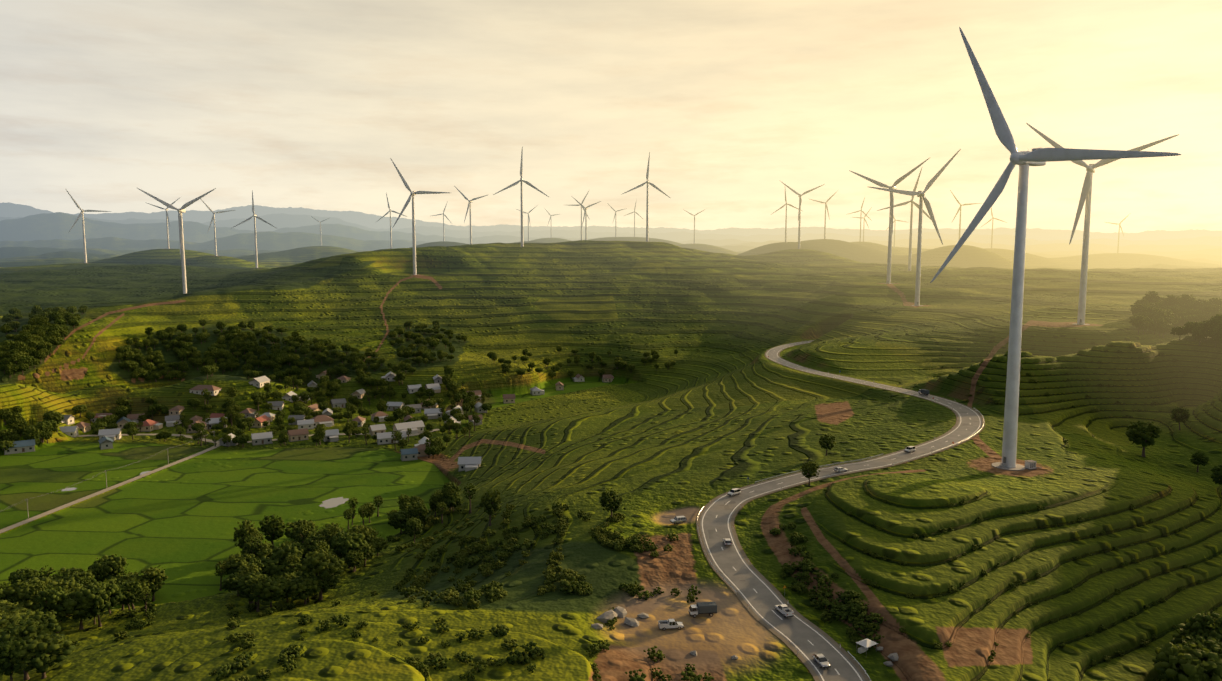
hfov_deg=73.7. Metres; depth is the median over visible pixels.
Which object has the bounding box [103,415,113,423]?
tree
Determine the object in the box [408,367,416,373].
tree
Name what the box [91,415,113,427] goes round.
house
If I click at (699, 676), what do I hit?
tree
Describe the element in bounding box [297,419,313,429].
house
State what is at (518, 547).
tree
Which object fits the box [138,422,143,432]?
tree
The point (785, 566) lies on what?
tree
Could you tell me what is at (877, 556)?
tree
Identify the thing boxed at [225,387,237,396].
tree
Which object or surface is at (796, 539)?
tree
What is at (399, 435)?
tree
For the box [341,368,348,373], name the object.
tree
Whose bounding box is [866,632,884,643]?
tree
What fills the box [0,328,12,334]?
tree
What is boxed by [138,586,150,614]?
tree
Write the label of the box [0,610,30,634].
tree
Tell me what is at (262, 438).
house
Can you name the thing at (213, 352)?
tree
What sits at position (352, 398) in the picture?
tree
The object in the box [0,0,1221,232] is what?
sky
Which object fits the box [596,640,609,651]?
tree
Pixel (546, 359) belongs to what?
tree
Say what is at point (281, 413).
tree
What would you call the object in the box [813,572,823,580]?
tree
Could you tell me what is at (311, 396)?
tree
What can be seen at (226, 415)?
tree
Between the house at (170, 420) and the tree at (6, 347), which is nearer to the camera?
the house at (170, 420)
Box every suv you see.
[670,516,686,523]
[727,488,740,495]
[904,446,915,452]
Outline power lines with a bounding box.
[2,435,206,510]
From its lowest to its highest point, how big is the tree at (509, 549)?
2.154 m
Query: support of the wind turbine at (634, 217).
on the terrain
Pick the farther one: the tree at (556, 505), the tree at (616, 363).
the tree at (616, 363)
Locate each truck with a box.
[688,602,716,617]
[918,389,928,394]
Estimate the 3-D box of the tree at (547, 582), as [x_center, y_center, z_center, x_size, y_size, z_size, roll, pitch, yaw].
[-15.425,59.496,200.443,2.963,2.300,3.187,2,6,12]
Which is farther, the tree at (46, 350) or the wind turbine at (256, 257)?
the wind turbine at (256, 257)
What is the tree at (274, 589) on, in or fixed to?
on the terrain
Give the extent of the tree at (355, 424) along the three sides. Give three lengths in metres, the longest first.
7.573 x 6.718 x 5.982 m
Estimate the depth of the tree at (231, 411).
535.78 m
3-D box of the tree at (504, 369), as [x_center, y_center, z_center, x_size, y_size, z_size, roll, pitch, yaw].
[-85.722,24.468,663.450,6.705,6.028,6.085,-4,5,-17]
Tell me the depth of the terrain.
388.94 m
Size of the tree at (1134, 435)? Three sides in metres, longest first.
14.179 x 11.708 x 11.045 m
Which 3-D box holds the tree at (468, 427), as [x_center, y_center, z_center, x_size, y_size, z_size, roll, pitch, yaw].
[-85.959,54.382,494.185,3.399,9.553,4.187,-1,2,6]
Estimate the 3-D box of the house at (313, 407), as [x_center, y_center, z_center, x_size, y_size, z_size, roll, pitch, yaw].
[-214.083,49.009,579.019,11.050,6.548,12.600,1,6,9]
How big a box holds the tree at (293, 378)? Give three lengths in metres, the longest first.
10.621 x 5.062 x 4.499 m
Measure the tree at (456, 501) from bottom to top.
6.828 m
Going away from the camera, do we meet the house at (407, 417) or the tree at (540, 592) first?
the tree at (540, 592)
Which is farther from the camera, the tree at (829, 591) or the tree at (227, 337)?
the tree at (227, 337)
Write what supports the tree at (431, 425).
on the terrain
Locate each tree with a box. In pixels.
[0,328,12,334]
[0,345,11,351]
[0,351,10,357]
[0,357,11,364]
[0,408,11,424]
[0,428,12,441]
[0,440,15,453]
[0,585,6,599]
[0,600,23,613]
[0,608,34,623]
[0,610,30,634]
[0,618,49,680]
[0,637,27,680]
[1,317,9,321]
[1,434,20,440]
[2,340,13,346]
[2,579,35,601]
[3,314,14,318]
[5,334,13,338]
[5,366,14,376]
[5,414,17,424]
[5,599,24,604]
[6,419,20,430]
[8,569,39,583]
[9,308,19,313]
[9,321,19,331]
[9,411,21,417]
[10,354,21,364]
[10,631,75,678]
[11,365,18,374]
[11,567,37,583]
[11,576,57,603]
[12,334,20,341]
[12,341,26,350]
[12,406,23,412]
[13,314,21,320]
[13,351,28,357]
[13,425,24,436]
[14,418,26,434]
[16,363,28,374]
[17,346,28,353]
[17,595,47,614]
[18,330,32,334]
[19,332,30,341]
[19,607,60,632]
[20,355,33,363]
[21,426,40,439]
[24,335,36,340]
[25,340,37,347]
[25,428,40,446]
[28,318,37,326]
[28,349,36,355]
[28,581,46,600]
[31,334,41,339]
[31,437,39,448]
[32,305,41,313]
[33,359,40,367]
[33,583,70,632]
[34,352,45,362]
[35,422,49,442]
[37,316,48,323]
[37,420,57,431]
[38,430,48,441]
[38,565,55,577]
[40,311,51,317]
[40,342,51,349]
[41,348,48,359]
[42,410,53,420]
[43,431,52,443]
[45,411,63,427]
[47,331,60,337]
[47,586,80,608]
[49,311,59,319]
[49,326,62,333]
[51,337,64,348]
[53,307,65,312]
[53,567,85,582]
[53,577,84,615]
[54,314,63,319]
[54,319,66,324]
[54,588,104,629]
[60,330,67,339]
[63,568,95,585]
[64,312,73,319]
[66,307,76,311]
[68,316,81,320]
[68,319,79,329]
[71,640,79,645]
[72,404,86,413]
[75,576,91,587]
[75,579,122,626]
[77,308,86,314]
[85,411,94,422]
[87,564,112,582]
[88,554,128,581]
[90,421,106,429]
[92,427,103,434]
[94,417,108,424]
[101,578,120,613]
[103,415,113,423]
[106,423,118,428]
[107,414,119,422]
[111,572,132,583]
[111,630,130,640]
[114,397,127,407]
[114,406,127,417]
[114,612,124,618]
[115,353,123,362]
[116,346,126,353]
[117,406,132,413]
[117,570,141,584]
[117,579,142,613]
[120,577,147,610]
[122,351,134,360]
[122,360,134,371]
[123,421,137,431]
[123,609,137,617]
[124,338,133,344]
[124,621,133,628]
[125,427,139,439]
[127,399,132,413]
[130,371,139,381]
[133,368,143,374]
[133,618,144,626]
[135,341,143,348]
[137,354,145,361]
[137,414,146,421]
[137,565,167,601]
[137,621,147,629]
[138,372,148,380]
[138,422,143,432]
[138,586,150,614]
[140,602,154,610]
[142,339,150,349]
[142,362,153,369]
[143,582,155,599]
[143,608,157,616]
[144,396,156,403]
[145,327,152,335]
[145,375,154,382]
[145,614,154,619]
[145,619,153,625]
[146,354,156,361]
[148,406,155,419]
[150,338,158,348]
[150,372,161,377]
[153,358,164,363]
[156,330,164,334]
[156,363,166,369]
[156,404,164,411]
[158,430,171,440]
[160,333,168,339]
[161,409,168,415]
[168,339,177,348]
[168,362,175,368]
[175,349,184,353]
[176,427,183,434]
[177,352,185,361]
[178,361,189,371]
[178,435,184,442]
[180,324,186,330]
[181,343,189,348]
[182,419,193,425]
[184,334,193,341]
[184,351,191,358]
[186,398,198,407]
[187,347,196,352]
[188,358,195,367]
[190,399,199,406]
[191,422,204,430]
[191,433,202,443]
[195,333,205,343]
[196,428,204,445]
[199,319,206,328]
[200,332,209,341]
[200,365,214,378]
[202,404,211,412]
[203,391,211,403]
[203,413,210,431]
[209,429,219,435]
[210,349,220,362]
[211,365,218,375]
[211,424,223,429]
[212,436,217,446]
[214,560,227,590]
[216,321,226,331]
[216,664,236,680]
[217,335,225,342]
[217,349,226,357]
[219,416,227,427]
[221,571,242,595]
[222,433,231,446]
[223,552,254,574]
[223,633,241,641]
[224,333,233,340]
[224,397,234,406]
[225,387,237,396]
[225,413,234,422]
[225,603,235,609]
[226,429,234,433]
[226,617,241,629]
[227,408,234,425]
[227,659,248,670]
[228,425,236,430]
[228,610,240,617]
[232,404,240,411]
[233,520,257,548]
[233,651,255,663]
[234,429,244,435]
[235,563,260,603]
[235,638,255,649]
[236,434,250,446]
[236,571,267,608]
[237,418,248,426]
[238,331,247,338]
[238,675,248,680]
[239,421,246,430]
[240,540,272,559]
[241,355,248,363]
[242,632,252,640]
[243,536,263,555]
[244,416,254,430]
[244,632,254,638]
[246,341,258,347]
[247,370,258,378]
[247,603,256,611]
[248,333,254,340]
[248,530,262,544]
[248,557,263,574]
[249,574,290,608]
[250,574,266,611]
[251,392,265,399]
[251,557,284,577]
[254,398,261,410]
[256,549,272,559]
[256,668,270,679]
[257,514,285,548]
[259,337,265,346]
[263,383,271,390]
[263,403,272,410]
[265,392,270,402]
[265,607,275,614]
[266,333,274,343]
[270,336,278,342]
[270,391,282,398]
[270,425,279,433]
[271,541,303,565]
[273,370,285,378]
[274,416,283,425]
[274,562,303,578]
[275,356,286,363]
[275,410,285,418]
[276,327,287,333]
[277,651,294,663]
[278,424,284,431]
[278,572,297,601]
[280,434,288,445]
[280,603,290,610]
[281,337,288,345]
[281,601,295,610]
[282,659,296,671]
[283,376,291,388]
[283,554,299,571]
[284,520,318,540]
[284,644,296,656]
[285,354,291,364]
[285,573,323,603]
[286,425,294,430]
[286,570,302,578]
[286,644,304,657]
[288,417,295,425]
[288,552,301,566]
[290,354,299,365]
[290,375,296,388]
[290,573,323,600]
[291,331,299,337]
[291,395,299,400]
[292,379,302,388]
[293,406,304,412]
[295,402,305,409]
[295,523,310,544]
[295,531,317,540]
[296,410,303,414]
[297,335,304,344]
[297,361,305,365]
[298,374,309,379]
[298,391,309,403]
[298,614,312,624]
[300,543,310,560]
[301,343,309,348]
[301,367,308,372]
[301,549,340,599]
[302,532,327,552]
[305,360,312,369]
[305,408,312,415]
[306,387,314,392]
[310,392,314,404]
[311,434,321,445]
[312,411,321,416]
[313,540,329,561]
[314,342,320,351]
[314,426,325,444]
[314,572,338,592]
[315,527,323,535]
[315,619,331,632]
[316,397,325,402]
[317,353,326,363]
[318,389,325,396]
[318,402,327,410]
[319,375,328,382]
[320,381,326,396]
[320,522,343,548]
[321,339,331,345]
[323,526,340,556]
[326,368,333,378]
[327,343,335,350]
[328,391,336,397]
[329,384,339,390]
[330,530,366,567]
[330,559,343,575]
[331,350,338,357]
[331,378,341,383]
[331,406,342,413]
[331,600,340,606]
[335,614,349,626]
[336,413,343,421]
[338,353,346,362]
[341,344,350,353]
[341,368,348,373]
[342,550,365,570]
[343,411,351,421]
[343,509,351,528]
[344,422,353,437]
[344,551,363,571]
[346,356,352,364]
[346,404,356,418]
[347,497,357,518]
[347,525,370,542]
[348,395,357,405]
[349,421,357,427]
[349,508,355,524]
[351,356,359,361]
[351,630,361,637]
[352,428,360,434]
[353,398,361,406]
[355,368,364,375]
[356,620,368,628]
[357,353,364,360]
[357,543,374,565]
[358,407,365,416]
[358,505,367,526]
[362,376,371,385]
[362,425,368,444]
[362,501,375,522]
[363,409,371,418]
[363,525,380,554]
[365,377,376,388]
[367,537,388,555]
[369,352,378,356]
[370,363,377,371]
[373,416,378,422]
[373,495,382,516]
[374,379,379,389]
[376,400,388,411]
[378,378,388,386]
[380,388,386,397]
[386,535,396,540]
[387,390,393,399]
[387,509,398,519]
[388,332,396,336]
[388,416,396,423]
[388,510,410,533]
[391,364,400,375]
[391,431,398,449]
[393,407,405,422]
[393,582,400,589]
[394,431,402,443]
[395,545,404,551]
[396,328,403,334]
[396,338,405,344]
[398,372,405,379]
[398,439,407,446]
[398,494,409,505]
[399,502,410,510]
[400,363,411,372]
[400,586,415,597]
[403,331,411,337]
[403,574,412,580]
[404,349,412,358]
[404,657,418,664]
[405,517,422,542]
[406,321,412,329]
[406,407,414,414]
[406,417,420,421]
[406,428,411,441]
[406,501,428,529]
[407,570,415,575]
[407,596,416,602]
[407,621,419,629]
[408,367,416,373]
[409,496,419,504]
[411,333,421,338]
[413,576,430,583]
[414,398,422,403]
[415,349,423,356]
[415,391,423,396]
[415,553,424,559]
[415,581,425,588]
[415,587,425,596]
[415,660,431,666]
[416,356,422,362]
[416,664,428,672]
[418,636,428,643]
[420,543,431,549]
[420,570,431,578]
[421,415,427,424]
[421,591,438,601]
[421,667,428,675]
[422,352,430,359]
[422,399,436,408]
[422,429,431,437]
[423,601,429,607]
[424,388,434,398]
[424,446,441,457]
[425,423,433,430]
[425,438,432,457]
[426,328,433,332]
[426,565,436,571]
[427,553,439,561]
[427,651,441,661]
[428,338,439,347]
[428,357,436,362]
[429,495,441,516]
[430,341,437,349]
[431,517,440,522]
[431,656,450,669]
[432,491,442,512]
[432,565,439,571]
[433,439,442,446]
[434,398,443,405]
[434,623,449,633]
[435,334,444,338]
[435,617,445,624]
[436,502,445,523]
[437,354,443,360]
[437,445,445,451]
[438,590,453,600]
[439,404,444,419]
[441,481,460,507]
[441,488,458,510]
[441,640,450,647]
[442,374,451,389]
[442,435,450,445]
[443,496,463,511]
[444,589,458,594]
[444,596,450,603]
[446,355,453,360]
[446,382,457,390]
[446,418,453,430]
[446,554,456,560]
[449,346,454,352]
[450,408,461,415]
[450,594,463,605]
[451,422,461,429]
[452,423,458,438]
[453,393,462,405]
[453,413,463,420]
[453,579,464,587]
[453,651,466,659]
[455,632,464,642]
[458,391,467,402]
[458,652,472,662]
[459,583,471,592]
[461,426,467,433]
[462,404,471,412]
[463,396,473,404]
[463,483,476,513]
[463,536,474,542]
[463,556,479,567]
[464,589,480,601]
[466,422,471,437]
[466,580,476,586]
[466,627,484,637]
[466,670,476,679]
[467,391,474,395]
[467,401,474,411]
[467,599,479,609]
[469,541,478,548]
[469,660,487,672]
[471,395,479,403]
[471,412,478,430]
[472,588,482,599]
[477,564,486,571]
[478,489,501,525]
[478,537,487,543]
[481,403,491,411]
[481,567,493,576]
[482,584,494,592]
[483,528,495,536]
[484,544,495,551]
[484,589,501,602]
[486,657,496,665]
[487,351,495,357]
[488,582,502,588]
[489,624,509,636]
[491,354,496,363]
[493,589,506,597]
[495,561,506,567]
[495,658,505,666]
[498,358,504,364]
[501,363,510,367]
[501,512,510,517]
[501,639,518,650]
[502,367,509,371]
[502,518,511,523]
[505,504,514,509]
[505,545,515,552]
[505,649,521,664]
[507,538,518,545]
[513,544,522,550]
[516,369,525,377]
[517,654,529,664]
[520,355,528,362]
[520,641,536,656]
[521,520,531,526]
[521,550,529,556]
[522,538,535,548]
[526,362,535,368]
[527,664,535,672]
[530,647,544,659]
[535,367,542,372]
[536,588,544,594]
[538,515,546,521]
[538,585,549,591]
[542,566,555,575]
[543,576,553,585]
[544,357,550,364]
[546,525,557,533]
[546,558,554,563]
[548,371,555,379]
[550,574,558,581]
[551,365,560,370]
[553,502,561,508]
[553,565,562,572]
[555,552,564,559]
[556,518,566,523]
[557,568,578,579]
[558,576,576,591]
[559,573,569,582]
[560,504,569,510]
[560,581,575,593]
[563,569,577,580]
[563,586,577,594]
[576,581,585,588]
[576,588,585,594]
[578,575,585,580]
[581,513,590,520]
[585,587,593,594]
[586,644,599,654]
[592,673,601,680]
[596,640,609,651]
[597,534,607,541]
[598,368,604,378]
[600,488,625,516]
[600,538,610,545]
[605,620,614,625]
[610,516,619,522]
[613,543,625,550]
[614,360,619,368]
[618,583,627,589]
[620,361,626,369]
[625,669,645,680]
[626,539,637,548]
[627,588,635,595]
[628,581,638,589]
[630,584,644,594]
[635,544,644,551]
[637,590,652,599]
[639,537,651,544]
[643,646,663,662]
[646,357,654,361]
[649,667,662,679]
[650,550,658,556]
[653,587,663,593]
[658,674,671,680]
[663,544,674,551]
[664,362,670,367]
[667,533,678,540]
[671,588,681,595]
[680,671,698,680]
[685,664,694,672]
[687,584,700,594]
[687,592,697,602]
[695,674,713,680]
[770,529,779,535]
[779,524,786,529]
[780,564,794,572]
[783,561,797,570]
[788,522,796,528]
[788,548,798,556]
[789,531,803,540]
[789,537,799,544]
[792,561,801,571]
[796,544,806,554]
[796,571,809,579]
[796,583,808,593]
[800,461,819,485]
[800,536,808,542]
[800,551,813,559]
[800,559,812,569]
[801,562,816,571]
[802,563,819,572]
[812,582,829,591]
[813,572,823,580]
[813,596,829,606]
[815,589,830,600]
[817,574,834,586]
[819,434,835,455]
[820,613,834,622]
[822,598,835,609]
[823,587,833,595]
[830,599,840,608]
[831,573,838,577]
[831,610,847,620]
[836,593,849,603]
[841,604,852,614]
[843,590,859,600]
[847,636,857,643]
[848,603,862,615]
[848,616,863,625]
[850,591,862,599]
[850,597,863,609]
[854,621,870,634]
[855,603,868,611]
[857,614,875,624]
[861,611,873,620]
[864,623,877,632]
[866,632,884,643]
[869,581,879,587]
[869,623,879,633]
[870,613,885,624]
[872,552,880,557]
[898,560,906,565]
[933,642,942,647]
[947,585,956,592]
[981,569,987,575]
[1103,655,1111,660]
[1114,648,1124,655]
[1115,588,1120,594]
[1125,419,1161,456]
[1129,316,1146,329]
[1130,303,1150,313]
[1132,315,1145,333]
[1133,299,1151,305]
[1133,304,1145,312]
[1138,312,1150,316]
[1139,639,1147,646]
[1141,306,1152,312]
[1143,291,1159,302]
[1145,313,1166,321]
[1151,308,1174,316]
[1152,643,1180,666]
[1154,642,1221,680]
[1156,323,1173,337]
[1160,663,1183,680]
[1161,317,1174,333]
[1162,295,1177,305]
[1166,314,1174,332]
[1169,297,1186,303]
[1170,326,1188,339]
[1170,406,1189,429]
[1170,623,1190,644]
[1178,294,1195,302]
[1179,635,1221,661]
[1180,315,1195,325]
[1183,615,1221,640]
[1184,321,1200,339]
[1186,608,1221,632]
[1186,634,1221,653]
[1188,316,1202,321]
[1190,300,1205,305]
[1190,452,1208,471]
[1191,325,1207,343]
[1191,328,1207,345]
[1191,611,1221,641]
[1195,299,1208,305]
[1195,315,1208,321]
[1195,640,1221,657]
[1197,320,1207,340]
[1203,312,1215,318]
[1205,327,1216,347]
[1209,298,1221,306]
[1209,314,1221,324]
[1210,464,1221,494]
[1213,629,1221,640]
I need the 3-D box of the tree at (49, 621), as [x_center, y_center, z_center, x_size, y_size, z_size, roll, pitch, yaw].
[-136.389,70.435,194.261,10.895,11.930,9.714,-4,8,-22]
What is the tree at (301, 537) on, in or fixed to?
on the terrain
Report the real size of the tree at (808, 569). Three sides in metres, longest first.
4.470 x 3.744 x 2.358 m
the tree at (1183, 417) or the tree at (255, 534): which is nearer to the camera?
the tree at (255, 534)
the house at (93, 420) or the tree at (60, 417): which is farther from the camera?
the house at (93, 420)
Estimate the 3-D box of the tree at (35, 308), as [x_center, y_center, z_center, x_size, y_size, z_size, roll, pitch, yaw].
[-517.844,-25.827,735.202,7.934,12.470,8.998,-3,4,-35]
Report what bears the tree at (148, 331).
on the terrain
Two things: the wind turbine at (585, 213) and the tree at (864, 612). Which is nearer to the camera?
the tree at (864, 612)
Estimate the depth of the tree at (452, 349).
710.59 m
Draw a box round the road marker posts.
[698,342,983,653]
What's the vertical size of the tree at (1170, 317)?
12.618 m
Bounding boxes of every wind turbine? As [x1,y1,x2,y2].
[65,188,111,262]
[137,188,215,293]
[145,198,178,248]
[201,199,234,255]
[232,190,275,267]
[311,216,328,245]
[378,193,406,248]
[391,159,449,274]
[432,203,451,240]
[455,187,486,243]
[493,147,548,246]
[517,207,534,240]
[545,209,557,237]
[569,191,589,239]
[574,198,600,239]
[607,203,626,236]
[623,152,669,241]
[624,199,642,236]
[683,209,703,243]
[772,189,801,241]
[782,182,824,248]
[810,193,834,238]
[846,198,871,241]
[849,158,928,283]
[853,207,871,241]
[867,149,960,305]
[877,168,931,270]
[887,215,905,247]
[930,27,1180,470]
[950,190,979,240]
[980,208,1006,247]
[1026,123,1178,324]
[1105,217,1126,252]
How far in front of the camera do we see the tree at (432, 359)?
673.23 m
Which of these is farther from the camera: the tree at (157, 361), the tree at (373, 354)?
the tree at (373, 354)
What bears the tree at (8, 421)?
on the terrain
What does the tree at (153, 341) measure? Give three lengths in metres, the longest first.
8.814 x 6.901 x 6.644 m
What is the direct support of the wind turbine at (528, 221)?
on the terrain
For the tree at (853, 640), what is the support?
on the terrain
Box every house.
[4,439,34,454]
[59,426,78,437]
[62,415,74,424]
[75,422,90,432]
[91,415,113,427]
[96,413,113,415]
[98,428,121,440]
[98,436,112,449]
[116,416,135,428]
[127,413,144,422]
[137,419,162,431]
[165,415,180,426]
[168,405,184,415]
[186,420,206,432]
[189,385,221,395]
[189,416,202,421]
[207,417,226,428]
[209,413,224,417]
[219,433,237,445]
[240,408,256,417]
[248,376,269,387]
[251,415,269,427]
[251,432,272,444]
[258,413,274,421]
[268,401,283,409]
[282,391,299,401]
[287,428,308,441]
[288,415,304,424]
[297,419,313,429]
[307,381,316,386]
[308,404,319,411]
[311,415,333,427]
[316,370,326,378]
[321,408,332,415]
[322,429,339,441]
[330,398,346,407]
[338,376,350,382]
[350,416,365,426]
[352,389,365,398]
[369,424,385,435]
[371,411,387,421]
[376,431,406,444]
[381,371,395,381]
[386,402,404,410]
[392,420,424,434]
[400,448,417,460]
[403,415,412,420]
[406,404,421,413]
[407,384,421,393]
[413,444,431,456]
[415,437,429,445]
[421,399,437,408]
[424,408,441,418]
[425,383,440,392]
[433,375,441,383]
[445,416,460,423]
[446,405,462,416]
[457,457,481,471]
[467,390,481,399]
[467,414,482,424]
[474,402,487,412]
[503,394,515,402]
[530,387,543,395]
[555,382,563,389]
[572,374,584,381]
[602,374,613,381]
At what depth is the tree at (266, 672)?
143.39 m
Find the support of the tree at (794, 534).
on the terrain
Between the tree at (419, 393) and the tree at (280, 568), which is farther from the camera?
the tree at (419, 393)
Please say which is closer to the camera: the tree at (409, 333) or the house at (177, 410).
the house at (177, 410)
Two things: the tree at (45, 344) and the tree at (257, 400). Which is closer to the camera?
the tree at (257, 400)
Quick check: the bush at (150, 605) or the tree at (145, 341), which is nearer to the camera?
the bush at (150, 605)
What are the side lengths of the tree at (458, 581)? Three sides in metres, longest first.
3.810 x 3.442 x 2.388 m
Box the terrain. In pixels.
[0,202,1221,680]
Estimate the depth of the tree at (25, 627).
174.16 m
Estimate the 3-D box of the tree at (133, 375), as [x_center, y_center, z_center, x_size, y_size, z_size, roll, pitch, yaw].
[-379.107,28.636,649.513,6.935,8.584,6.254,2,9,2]
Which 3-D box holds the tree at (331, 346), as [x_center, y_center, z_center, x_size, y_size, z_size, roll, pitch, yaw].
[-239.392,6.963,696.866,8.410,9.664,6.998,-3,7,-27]
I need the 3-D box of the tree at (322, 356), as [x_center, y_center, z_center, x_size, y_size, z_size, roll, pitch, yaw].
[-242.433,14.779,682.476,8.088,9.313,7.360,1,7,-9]
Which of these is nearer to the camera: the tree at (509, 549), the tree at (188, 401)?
the tree at (509, 549)
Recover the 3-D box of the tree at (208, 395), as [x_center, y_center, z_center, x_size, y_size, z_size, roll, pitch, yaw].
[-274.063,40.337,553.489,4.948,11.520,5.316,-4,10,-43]
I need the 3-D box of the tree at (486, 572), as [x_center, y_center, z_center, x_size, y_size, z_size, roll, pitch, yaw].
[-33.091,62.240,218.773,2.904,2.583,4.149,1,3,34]
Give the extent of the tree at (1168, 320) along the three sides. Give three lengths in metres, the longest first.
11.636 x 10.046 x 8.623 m
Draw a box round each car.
[723,538,731,545]
[812,653,830,667]
[834,467,847,471]
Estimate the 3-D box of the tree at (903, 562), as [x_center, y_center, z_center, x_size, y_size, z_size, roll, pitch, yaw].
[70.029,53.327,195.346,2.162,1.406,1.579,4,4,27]
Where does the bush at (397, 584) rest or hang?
on the terrain
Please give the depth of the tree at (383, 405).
567.87 m
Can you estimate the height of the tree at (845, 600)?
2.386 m
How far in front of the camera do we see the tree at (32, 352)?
606.28 m
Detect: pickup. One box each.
[658,619,683,630]
[775,604,793,616]
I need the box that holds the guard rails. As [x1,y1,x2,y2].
[697,408,984,680]
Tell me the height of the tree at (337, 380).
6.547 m
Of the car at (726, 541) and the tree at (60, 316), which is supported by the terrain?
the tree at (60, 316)
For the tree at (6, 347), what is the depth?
595.30 m
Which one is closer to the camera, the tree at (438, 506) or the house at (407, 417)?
the tree at (438, 506)
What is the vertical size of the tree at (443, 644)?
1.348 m
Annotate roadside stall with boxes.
[856,638,877,653]
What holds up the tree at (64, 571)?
on the terrain
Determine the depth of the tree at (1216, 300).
557.04 m
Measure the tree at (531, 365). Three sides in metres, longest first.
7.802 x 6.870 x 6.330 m
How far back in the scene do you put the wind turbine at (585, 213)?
2136.35 m
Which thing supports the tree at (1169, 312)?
on the terrain
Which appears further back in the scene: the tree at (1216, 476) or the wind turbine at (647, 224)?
the wind turbine at (647, 224)
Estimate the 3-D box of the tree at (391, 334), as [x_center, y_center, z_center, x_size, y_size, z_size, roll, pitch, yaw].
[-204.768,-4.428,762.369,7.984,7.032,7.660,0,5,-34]
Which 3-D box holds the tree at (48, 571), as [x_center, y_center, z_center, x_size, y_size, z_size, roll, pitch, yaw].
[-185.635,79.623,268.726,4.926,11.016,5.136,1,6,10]
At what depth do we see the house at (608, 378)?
723.18 m
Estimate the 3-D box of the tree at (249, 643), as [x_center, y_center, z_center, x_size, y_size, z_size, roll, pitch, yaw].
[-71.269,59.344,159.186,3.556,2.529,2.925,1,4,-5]
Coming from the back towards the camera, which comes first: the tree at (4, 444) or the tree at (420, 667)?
the tree at (4, 444)
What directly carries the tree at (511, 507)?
on the terrain
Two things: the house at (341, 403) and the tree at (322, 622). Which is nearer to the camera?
the tree at (322, 622)
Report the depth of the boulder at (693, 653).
165.78 m
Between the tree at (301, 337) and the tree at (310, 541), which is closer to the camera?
the tree at (310, 541)
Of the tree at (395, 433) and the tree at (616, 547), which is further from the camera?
the tree at (395, 433)
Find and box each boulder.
[591,623,602,629]
[596,609,617,622]
[613,606,626,617]
[624,617,638,626]
[637,612,648,618]
[690,650,696,655]
[883,661,892,666]
[887,653,898,660]
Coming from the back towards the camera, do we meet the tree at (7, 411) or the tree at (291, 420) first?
the tree at (291, 420)
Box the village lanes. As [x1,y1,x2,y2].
[0,429,439,532]
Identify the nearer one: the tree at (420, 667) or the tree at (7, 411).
the tree at (420, 667)
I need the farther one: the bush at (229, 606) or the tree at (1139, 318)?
the tree at (1139, 318)
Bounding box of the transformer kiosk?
[1024,460,1039,469]
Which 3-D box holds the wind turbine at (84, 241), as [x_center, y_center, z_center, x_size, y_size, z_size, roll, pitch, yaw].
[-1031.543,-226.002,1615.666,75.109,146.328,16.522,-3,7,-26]
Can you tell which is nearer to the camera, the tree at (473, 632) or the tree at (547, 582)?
the tree at (473, 632)
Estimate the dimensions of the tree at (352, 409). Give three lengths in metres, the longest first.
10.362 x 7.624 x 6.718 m
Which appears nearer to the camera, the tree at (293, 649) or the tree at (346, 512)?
the tree at (293, 649)
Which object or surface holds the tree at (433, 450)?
on the terrain
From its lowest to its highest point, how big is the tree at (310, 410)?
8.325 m
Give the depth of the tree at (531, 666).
150.35 m
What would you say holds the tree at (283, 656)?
on the terrain
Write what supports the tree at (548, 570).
on the terrain
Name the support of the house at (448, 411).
on the terrain
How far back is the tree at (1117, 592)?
201.47 m
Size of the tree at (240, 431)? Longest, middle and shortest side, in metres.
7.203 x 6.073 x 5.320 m
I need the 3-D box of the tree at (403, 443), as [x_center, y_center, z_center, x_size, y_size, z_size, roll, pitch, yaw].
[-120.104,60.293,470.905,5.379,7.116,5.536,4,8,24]
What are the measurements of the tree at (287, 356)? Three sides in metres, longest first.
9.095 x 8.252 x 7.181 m
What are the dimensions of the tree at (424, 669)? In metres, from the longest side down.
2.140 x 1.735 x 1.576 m
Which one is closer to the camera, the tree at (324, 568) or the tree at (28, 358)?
the tree at (324, 568)
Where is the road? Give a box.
[696,340,984,680]
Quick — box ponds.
[62,471,348,508]
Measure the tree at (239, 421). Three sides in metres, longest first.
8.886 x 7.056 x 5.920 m
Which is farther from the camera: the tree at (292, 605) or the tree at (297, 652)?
the tree at (292, 605)
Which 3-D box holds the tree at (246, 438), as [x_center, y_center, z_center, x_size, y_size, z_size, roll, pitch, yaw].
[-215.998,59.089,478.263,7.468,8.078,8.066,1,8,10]
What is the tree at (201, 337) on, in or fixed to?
on the terrain
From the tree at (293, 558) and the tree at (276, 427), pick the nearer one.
the tree at (293, 558)
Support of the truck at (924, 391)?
on the road
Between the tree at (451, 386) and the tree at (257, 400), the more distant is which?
the tree at (451, 386)
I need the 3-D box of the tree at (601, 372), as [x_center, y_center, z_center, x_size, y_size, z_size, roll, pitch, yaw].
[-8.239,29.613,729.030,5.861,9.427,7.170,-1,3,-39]
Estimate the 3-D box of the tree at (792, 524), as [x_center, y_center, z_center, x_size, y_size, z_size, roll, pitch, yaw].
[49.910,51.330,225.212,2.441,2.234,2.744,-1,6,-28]
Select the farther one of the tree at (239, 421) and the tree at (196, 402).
the tree at (196, 402)
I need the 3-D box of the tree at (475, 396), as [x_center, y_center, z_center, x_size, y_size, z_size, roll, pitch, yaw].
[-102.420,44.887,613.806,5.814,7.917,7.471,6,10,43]

